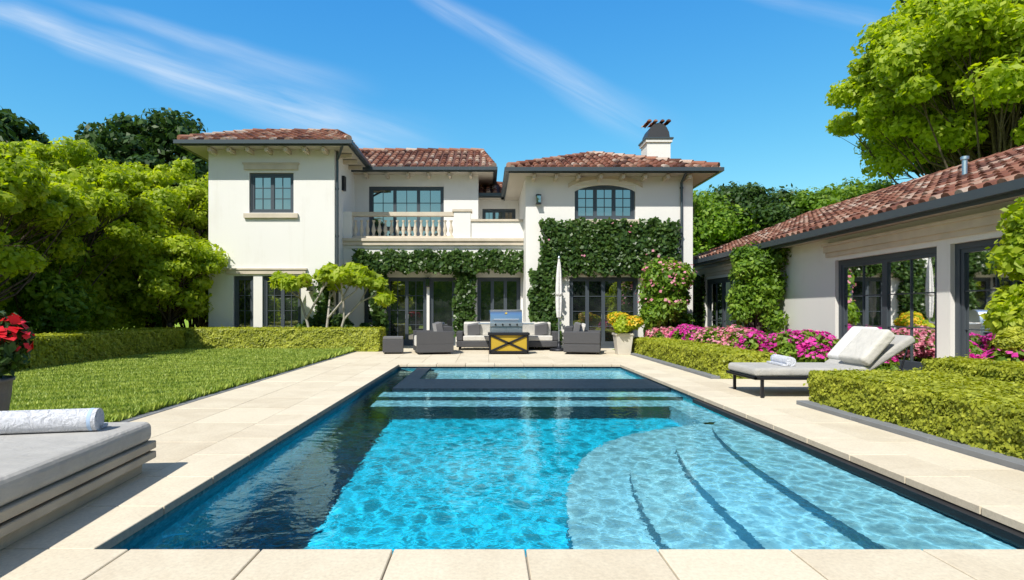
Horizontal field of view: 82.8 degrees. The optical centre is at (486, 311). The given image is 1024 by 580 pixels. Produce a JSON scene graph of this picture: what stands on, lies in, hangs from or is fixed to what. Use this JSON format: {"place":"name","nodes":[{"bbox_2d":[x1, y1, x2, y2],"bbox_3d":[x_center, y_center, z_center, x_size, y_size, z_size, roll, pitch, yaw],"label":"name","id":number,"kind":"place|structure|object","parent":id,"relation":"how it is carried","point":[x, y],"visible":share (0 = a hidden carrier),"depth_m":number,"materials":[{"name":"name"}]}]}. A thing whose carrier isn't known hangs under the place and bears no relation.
{"place":"outdoors","nodes":[
{"label":"outdoors","id":0,"kind":"place"},
{"bbox_2d":[4,347,349,421],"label":"lawn grass","id":1,"kind":"structure","parent":0,"point":[111,385],"depth_m":10.49,"materials":[{"name":"green plant"}]},
{"bbox_2d":[0,375,15,410],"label":"pot","id":2,"kind":"object","parent":1,"relation":"on","point":[6,383],"visible":0.9,"depth_m":5.15,"materials":[{"name":"grey"}]},
{"bbox_2d":[0,311,37,377],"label":"pot plant","id":3,"kind":"object","parent":2,"relation":"on","point":[17,346],"visible":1,"depth_m":5.21,"materials":[{"name":"red plant"}]},
{"bbox_2d":[118,319,614,349],"bbox_3d":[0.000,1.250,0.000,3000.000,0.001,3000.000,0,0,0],"label":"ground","id":4,"kind":"structure","parent":0,"point":[186,323],"depth_m":55.22,"materials":[{"name":"green plant"}]},
{"bbox_2d":[0,268,15,310],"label":"tree","id":5,"kind":"object","parent":4,"relation":"on","point":[2,303],"visible":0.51,"depth_m":14.60,"materials":[{"name":"green plant"}]},
{"bbox_2d":[0,141,99,301],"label":"garden tree","id":6,"kind":"object","parent":4,"relation":"on","point":[39,203],"visible":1,"depth_m":13.87,"materials":[{"name":"green plant"}]},
{"bbox_2d":[0,229,100,333],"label":"shrub","id":7,"kind":"object","parent":4,"relation":"on","point":[43,302],"visible":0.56,"depth_m":15.63,"materials":[{"name":"green plant"}]},
{"bbox_2d":[4,156,106,284],"bbox_3d":[-16.605,-2.349,20.881,6.617,7.306,6.265,0,0,0],"label":"garden tree","id":8,"kind":"object","parent":4,"relation":"on","point":[80,234],"visible":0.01,"depth_m":22.24,"materials":[{"name":"green plant"}]},
{"bbox_2d":[0,108,119,251],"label":"tree","id":9,"kind":"object","parent":4,"relation":"on","point":[13,127],"visible":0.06,"depth_m":23.25,"materials":[{"name":"green plant"}]},
{"bbox_2d":[2,136,175,290],"bbox_3d":[-13.358,-2.006,17.575,6.589,6.628,5.968,0,0,0],"label":"garden tree","id":10,"kind":"object","parent":4,"relation":"on","point":[104,185],"visible":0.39,"depth_m":17.18,"materials":[{"name":"green plant"}]},
{"bbox_2d":[55,248,139,331],"bbox_3d":[-12.462,-0.393,17.926,2.652,3.347,3.112,0,0,0],"label":"shrub","id":11,"kind":"object","parent":4,"relation":"on","point":[106,316],"visible":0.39,"depth_m":17.87,"materials":[{"name":"green plant"}]},
{"bbox_2d":[18,326,191,369],"bbox_3d":[-9.800,0.864,13.478,1.224,0.857,11.155,0,0,0],"label":"hedge","id":12,"kind":"object","parent":4,"relation":"on","point":[52,349],"visible":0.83,"depth_m":14.00,"materials":[{"name":"green plant"}]},
{"bbox_2d":[107,290,150,329],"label":"shrub","id":13,"kind":"object","parent":4,"relation":"on","point":[134,318],"visible":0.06,"depth_m":20.27,"materials":[{"name":"green plant"}]},
{"bbox_2d":[74,107,207,326],"bbox_3d":[-16.984,-4.691,30.957,10.207,12.011,10.444,0,0,0],"label":"tree","id":14,"kind":"object","parent":4,"relation":"on","point":[148,140],"visible":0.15,"depth_m":28.39,"materials":[{"name":"green plant"}]},
{"bbox_2d":[127,306,161,328],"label":"shrub","id":15,"kind":"object","parent":4,"relation":"on","point":[154,317],"visible":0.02,"depth_m":21.65,"materials":[{"name":"green plant"}]},
{"bbox_2d":[92,161,207,326],"bbox_3d":[-11.576,-2.112,21.519,6.246,6.844,6.222,0,0,0],"label":"garden tree","id":16,"kind":"object","parent":4,"relation":"on","point":[186,201],"visible":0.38,"depth_m":19.81,"materials":[{"name":"green plant"}]},
{"bbox_2d":[102,217,228,326],"bbox_3d":[-10.465,-0.871,19.294,4.332,4.371,3.878,0,0,0],"label":"garden tree","id":17,"kind":"object","parent":4,"relation":"on","point":[174,270],"visible":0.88,"depth_m":18.29,"materials":[{"name":"green plant"}]},
{"bbox_2d":[155,319,182,327],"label":"shrub","id":18,"kind":"object","parent":4,"relation":"on","point":[159,325],"visible":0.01,"depth_m":27.70,"materials":[{"name":"green plant"}]},
{"bbox_2d":[154,158,206,326],"bbox_3d":[-12.409,-2.711,25.485,6.549,8.043,6.350,0,0,-23],"label":"garden tree","id":19,"kind":"object","parent":4,"relation":"on","point":[184,170],"visible":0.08,"depth_m":23.97,"materials":[{"name":"green plant"}]},
{"bbox_2d":[161,313,207,327],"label":"shrub","id":20,"kind":"object","parent":4,"relation":"on","point":[191,322],"visible":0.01,"depth_m":23.91,"materials":[{"name":"green plant"}]},
{"bbox_2d":[184,317,207,327],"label":"shrub","id":21,"kind":"object","parent":4,"relation":"on","point":[205,323],"depth_m":25.71,"materials":[{"name":"green plant"}]},
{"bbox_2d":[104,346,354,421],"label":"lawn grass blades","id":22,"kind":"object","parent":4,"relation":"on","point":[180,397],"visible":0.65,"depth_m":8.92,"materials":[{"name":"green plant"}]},
{"bbox_2d":[185,325,385,351],"bbox_3d":[-6.287,0.854,18.441,6.181,0.876,1.196,0,0,0],"label":"hedge","id":23,"kind":"object","parent":4,"relation":"on","point":[364,339],"visible":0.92,"depth_m":17.94,"materials":[{"name":"green plant"}]},
{"bbox_2d":[207,119,692,348],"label":"house walls","id":24,"kind":"structure","parent":4,"relation":"on","point":[270,211],"depth_m":19.60,"materials":[{"name":"white paint"}]},
{"bbox_2d":[312,280,333,326],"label":"ivy","id":25,"kind":"object","parent":24,"relation":"attached to","point":[320,313],"visible":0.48,"depth_m":19.26,"materials":[{"name":"green plant"}]},
{"bbox_2d":[368,270,389,335],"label":"climbing ivy","id":26,"kind":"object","parent":24,"relation":"attached to","point":[379,316],"depth_m":20.64,"materials":[{"name":"green plant"}]},
{"bbox_2d":[352,212,453,237],"bbox_3d":[-2.970,-3.090,20.850,3.640,0.960,0.260,0,0,0],"label":"balcony balustrade","id":27,"kind":"object","parent":24,"relation":"on","point":[402,214],"visible":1,"depth_m":20.79,"materials":[{"name":"stone"}]},
{"bbox_2d":[351,248,523,275],"bbox_3d":[-1.698,-1.773,20.500,6.118,0.985,0.508,0,0,0],"label":"climbing ivy","id":28,"kind":"object","parent":24,"relation":"attached to","point":[429,261],"visible":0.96,"depth_m":20.40,"materials":[{"name":"green plant"}]},
{"bbox_2d":[173,128,723,200],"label":"house roof","id":29,"kind":"structure","parent":24,"relation":"on","point":[481,163],"depth_m":20.04,"materials":[{"name":"brown tile"}]},
{"bbox_2d":[451,267,477,337],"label":"climbing ivy","id":30,"kind":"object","parent":24,"relation":"attached to","point":[465,292],"depth_m":20.63,"materials":[{"name":"green plant"}]},
{"bbox_2d":[335,146,686,315],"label":"downpipes","id":31,"kind":"object","parent":24,"relation":"attached to","point":[338,153],"visible":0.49,"depth_m":19.54,"materials":[{"name":"grey metal"}]},
{"bbox_2d":[526,267,562,348],"bbox_3d":[1.952,-0.117,19.307,1.201,2.820,0.489,0,0,0],"label":"ivy","id":32,"kind":"object","parent":24,"relation":"attached to","point":[542,308],"visible":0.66,"depth_m":19.19,"materials":[{"name":"green plant"}]},
{"bbox_2d":[537,216,682,278],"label":"ivy","id":33,"kind":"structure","parent":24,"relation":"attached to","point":[618,249],"depth_m":19.21,"materials":[{"name":"green plant"}]},
{"bbox_2d":[111,366,1023,548],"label":"pool shell","id":34,"kind":"object","parent":4,"relation":"in","point":[413,380],"visible":0.08,"depth_m":7.77,"materials":[{"name":"paint"}]},
{"bbox_2d":[119,369,1023,556],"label":"pool water","id":35,"kind":"structure","parent":34,"relation":"in","point":[381,464],"depth_m":4.43,"materials":[{"name":"blue liquid"}]},
{"bbox_2d":[118,351,1023,471],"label":"kerb strips","id":36,"kind":"object","parent":4,"relation":"on","point":[1012,462],"visible":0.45,"depth_m":6.19,"materials":[{"name":"stone"}]},
{"bbox_2d":[693,187,761,255],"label":"tree","id":37,"kind":"object","parent":4,"relation":"on","point":[713,222],"visible":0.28,"depth_m":41.36,"materials":[{"name":"green plant"}]},
{"bbox_2d":[706,181,808,247],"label":"tree","id":38,"kind":"object","parent":4,"relation":"on","point":[769,209],"visible":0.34,"depth_m":43.02,"materials":[{"name":"green plant"}]},
{"bbox_2d":[764,181,873,228],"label":"tree","id":39,"kind":"object","parent":4,"relation":"on","point":[812,200],"visible":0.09,"depth_m":41.61,"materials":[{"name":"green plant"}]},
{"bbox_2d":[693,200,1022,370],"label":"pool house walls","id":40,"kind":"structure","parent":4,"relation":"on","point":[930,285],"depth_m":11.24,"materials":[{"name":"white paint"}]},
{"bbox_2d":[693,274,705,328],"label":"climbing plant","id":41,"kind":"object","parent":40,"relation":"attached to","point":[698,297],"depth_m":21.24,"materials":[{"name":"green plant"}]},
{"bbox_2d":[693,145,1023,267],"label":"tile roof","id":42,"kind":"structure","parent":40,"relation":"on","point":[993,179],"depth_m":12.03,"materials":[{"name":"brown tile"}]},
{"bbox_2d":[816,176,901,193],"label":"tree","id":43,"kind":"object","parent":4,"relation":"on","point":[881,184],"visible":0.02,"depth_m":44.86,"materials":[{"name":"green plant"}]},
{"bbox_2d":[824,0,1023,184],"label":"tree","id":44,"kind":"object","parent":4,"relation":"on","point":[900,94],"visible":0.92,"depth_m":28.41,"materials":[{"name":"green plant"}]},
{"bbox_2d":[899,0,954,174],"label":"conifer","id":45,"kind":"object","parent":4,"relation":"on","point":[930,165],"depth_m":37.74,"materials":[{"name":"green plant"}]},
{"bbox_2d":[0,0,924,199],"label":"sky","id":46,"kind":"structure","parent":0,"point":[743,86],"materials":[{"name":"blue"}]},
{"bbox_2d":[0,346,1023,579],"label":"patio paving","id":47,"kind":"structure","parent":0,"point":[202,444],"depth_m":3.68,"materials":[{"name":"beige stone"}]},
{"bbox_2d":[0,408,155,549],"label":"daybed","id":48,"kind":"object","parent":47,"relation":"on","point":[55,464],"visible":1,"depth_m":3.67,"materials":[{"name":"white fabric"}]},
{"bbox_2d":[359,322,373,326],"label":"shrub","id":49,"kind":"object","parent":47,"relation":"on","point":[366,324],"depth_m":19.24,"materials":[{"name":"green plant"}]},
{"bbox_2d":[383,336,403,353],"bbox_3d":[-2.750,0.980,17.200,0.600,0.500,0.600,0,0,-8],"label":"ottoman","id":50,"kind":"object","parent":47,"relation":"on","point":[393,344],"visible":1,"depth_m":16.91,"materials":[{"name":"grey wicker"}]},
{"bbox_2d":[413,322,453,354],"bbox_3d":[-1.608,0.767,17.398,1.067,0.927,1.450,0,0,-12],"label":"armchair","id":51,"kind":"object","parent":47,"relation":"on","point":[439,337],"visible":1,"depth_m":16.73,"materials":[{"name":"grey wicker"}]},
{"bbox_2d":[456,322,557,349],"bbox_3d":[0.700,0.779,19.000,3.300,0.901,0.950,0,0,0],"label":"outdoor sofa","id":52,"kind":"object","parent":47,"relation":"on","point":[475,334],"visible":0.52,"depth_m":18.55,"materials":[{"name":"beige fabric"}]},
{"bbox_2d":[488,332,529,353],"bbox_3d":[0.660,0.920,17.150,1.210,0.620,0.760,0,0,0],"label":"coffee table","id":53,"kind":"object","parent":47,"relation":"on","point":[508,342],"visible":1,"depth_m":16.83,"materials":[{"name":"yellow metal"}]},
{"bbox_2d":[478,310,533,331],"bbox_3d":[0.620,0.576,18.058,1.720,1.304,0.685,0,0,0],"label":"barbecue grill","id":54,"kind":"object","parent":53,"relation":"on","point":[505,320],"visible":0.67,"depth_m":17.82,"materials":[{"name":"silver metal"}]},
{"bbox_2d":[549,256,562,350],"bbox_3d":[2.300,-0.270,18.300,0.600,3.000,0.600,0,0,0],"label":"closed umbrella","id":55,"kind":"object","parent":47,"relation":"on","point":[559,295],"visible":0.91,"depth_m":18.24,"materials":[{"name":"white fabric"}]},
{"bbox_2d":[563,322,600,354],"bbox_3d":[2.900,0.769,17.400,1.050,0.921,1.450,0,0,12],"label":"armchair","id":56,"kind":"object","parent":47,"relation":"on","point":[577,337],"visible":1,"depth_m":16.72,"materials":[{"name":"grey fabric"}]},
{"bbox_2d":[612,333,633,354],"bbox_3d":[3.950,0.919,16.750,0.530,0.622,0.530,0,0,0],"label":"cream planter","id":57,"kind":"object","parent":47,"relation":"on","point":[623,343],"visible":0.96,"depth_m":16.54,"materials":[{"name":"beige ceramic"}]},
{"bbox_2d":[607,311,644,333],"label":"planter flowers","id":58,"kind":"object","parent":57,"relation":"on","point":[620,322],"visible":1,"depth_m":16.48,"materials":[{"name":"yellow plant"}]},
{"bbox_2d":[726,326,914,397],"bbox_3d":[4.983,0.729,8.740,2.315,1.001,1.060,0,0,0],"label":"chaise","id":59,"kind":"object","parent":47,"relation":"on","point":[860,347],"visible":0.72,"depth_m":8.37,"materials":[{"name":"white fabric"}]},
{"label":"planting bed soil","id":60,"kind":"structure","parent":0,"visible":0},
{"bbox_2d":[295,316,315,327],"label":"shrub","id":61,"kind":"object","parent":60,"relation":"on","point":[312,320],"depth_m":19.07,"materials":[{"name":"green plant"}]},
{"bbox_2d":[267,261,396,327],"bbox_3d":[-4.863,-0.212,18.622,4.064,2.954,2.056,0,0,-21],"label":"frangipani tree","id":62,"kind":"object","parent":60,"relation":"on","point":[333,277],"visible":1,"depth_m":18.53,"materials":[{"name":"green plant"}]},
{"bbox_2d":[330,313,354,327],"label":"shrub","id":63,"kind":"object","parent":60,"relation":"on","point":[336,321],"depth_m":18.93,"materials":[{"name":"green plant"}]},
{"bbox_2d":[645,325,675,337],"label":"flower shrub","id":64,"kind":"object","parent":60,"relation":"on","point":[661,331],"visible":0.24,"depth_m":17.58,"materials":[{"name":"pink plant"}]},
{"bbox_2d":[635,256,696,330],"bbox_3d":[5.647,-0.263,18.339,1.888,3.066,2.306,0,0,0],"label":"climbing plant","id":65,"kind":"object","parent":60,"relation":"on","point":[664,288],"visible":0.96,"depth_m":17.77,"materials":[{"name":"green plant"}]},
{"bbox_2d":[669,324,694,339],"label":"flower shrub","id":66,"kind":"object","parent":60,"relation":"on","point":[677,333],"visible":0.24,"depth_m":16.38,"materials":[{"name":"pink plant"}]},
{"bbox_2d":[682,326,716,341],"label":"flower shrub","id":67,"kind":"object","parent":60,"relation":"on","point":[689,333],"visible":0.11,"depth_m":15.44,"materials":[{"name":"pink plant"}]},
{"bbox_2d":[632,336,774,378],"bbox_3d":[4.795,0.976,13.909,1.205,0.623,6.560,0,0,0],"label":"hedge","id":68,"kind":"object","parent":60,"relation":"on","point":[714,359],"visible":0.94,"depth_m":12.06,"materials":[{"name":"green plant"}]},
{"bbox_2d":[693,324,755,346],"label":"flower shrub","id":69,"kind":"object","parent":60,"relation":"on","point":[730,335],"visible":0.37,"depth_m":13.85,"materials":[{"name":"pink plant"}]},
{"bbox_2d":[746,327,767,338],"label":"flower shrub","id":70,"kind":"object","parent":60,"relation":"on","point":[765,335],"visible":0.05,"depth_m":14.83,"materials":[{"name":"pink plant"}]},
{"bbox_2d":[733,331,781,351],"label":"flower shrub","id":71,"kind":"object","parent":60,"relation":"on","point":[753,341],"visible":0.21,"depth_m":11.95,"materials":[{"name":"pink plant"}]},
{"bbox_2d":[724,241,791,333],"bbox_3d":[7.366,-0.344,15.695,1.683,3.225,1.519,0,0,32],"label":"climbing plant","id":72,"kind":"object","parent":60,"relation":"on","point":[757,292],"depth_m":15.38,"materials":[{"name":"green plant"}]},
{"bbox_2d":[765,329,838,362],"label":"flower shrub","id":73,"kind":"object","parent":60,"relation":"on","point":[810,346],"visible":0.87,"depth_m":10.95,"materials":[{"name":"pink plant"}]},
{"bbox_2d":[875,354,899,370],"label":"flower shrub","id":74,"kind":"object","parent":60,"relation":"on","point":[891,363],"visible":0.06,"depth_m":10.59,"materials":[{"name":"green plant"}]},
{"bbox_2d":[803,366,1023,459],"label":"hedge","id":75,"kind":"object","parent":60,"relation":"on","point":[983,413],"visible":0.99,"depth_m":5.82,"materials":[{"name":"green plant"}]},
{"bbox_2d":[920,354,1023,383],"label":"hedge","id":76,"kind":"object","parent":60,"relation":"on","point":[1008,371],"visible":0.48,"depth_m":6.92,"materials":[{"name":"green plant"}]},
{"bbox_2d":[979,197,1023,337],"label":"shrub","id":77,"kind":"object","parent":60,"relation":"on","point":[1005,305],"visible":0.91,"depth_m":7.70,"materials":[{"name":"green plant"}]},
{"bbox_2d":[985,348,1023,361],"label":"flower shrub","id":78,"kind":"object","parent":60,"relation":"on","point":[993,354],"visible":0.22,"depth_m":7.22,"materials":[{"name":"pink plant"}]},
{"bbox_2d":[992,325,1023,358],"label":"topiary ball","id":79,"kind":"object","parent":60,"relation":"on","point":[1010,338],"visible":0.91,"depth_m":7.18,"materials":[{"name":"green plant"}]}
]}

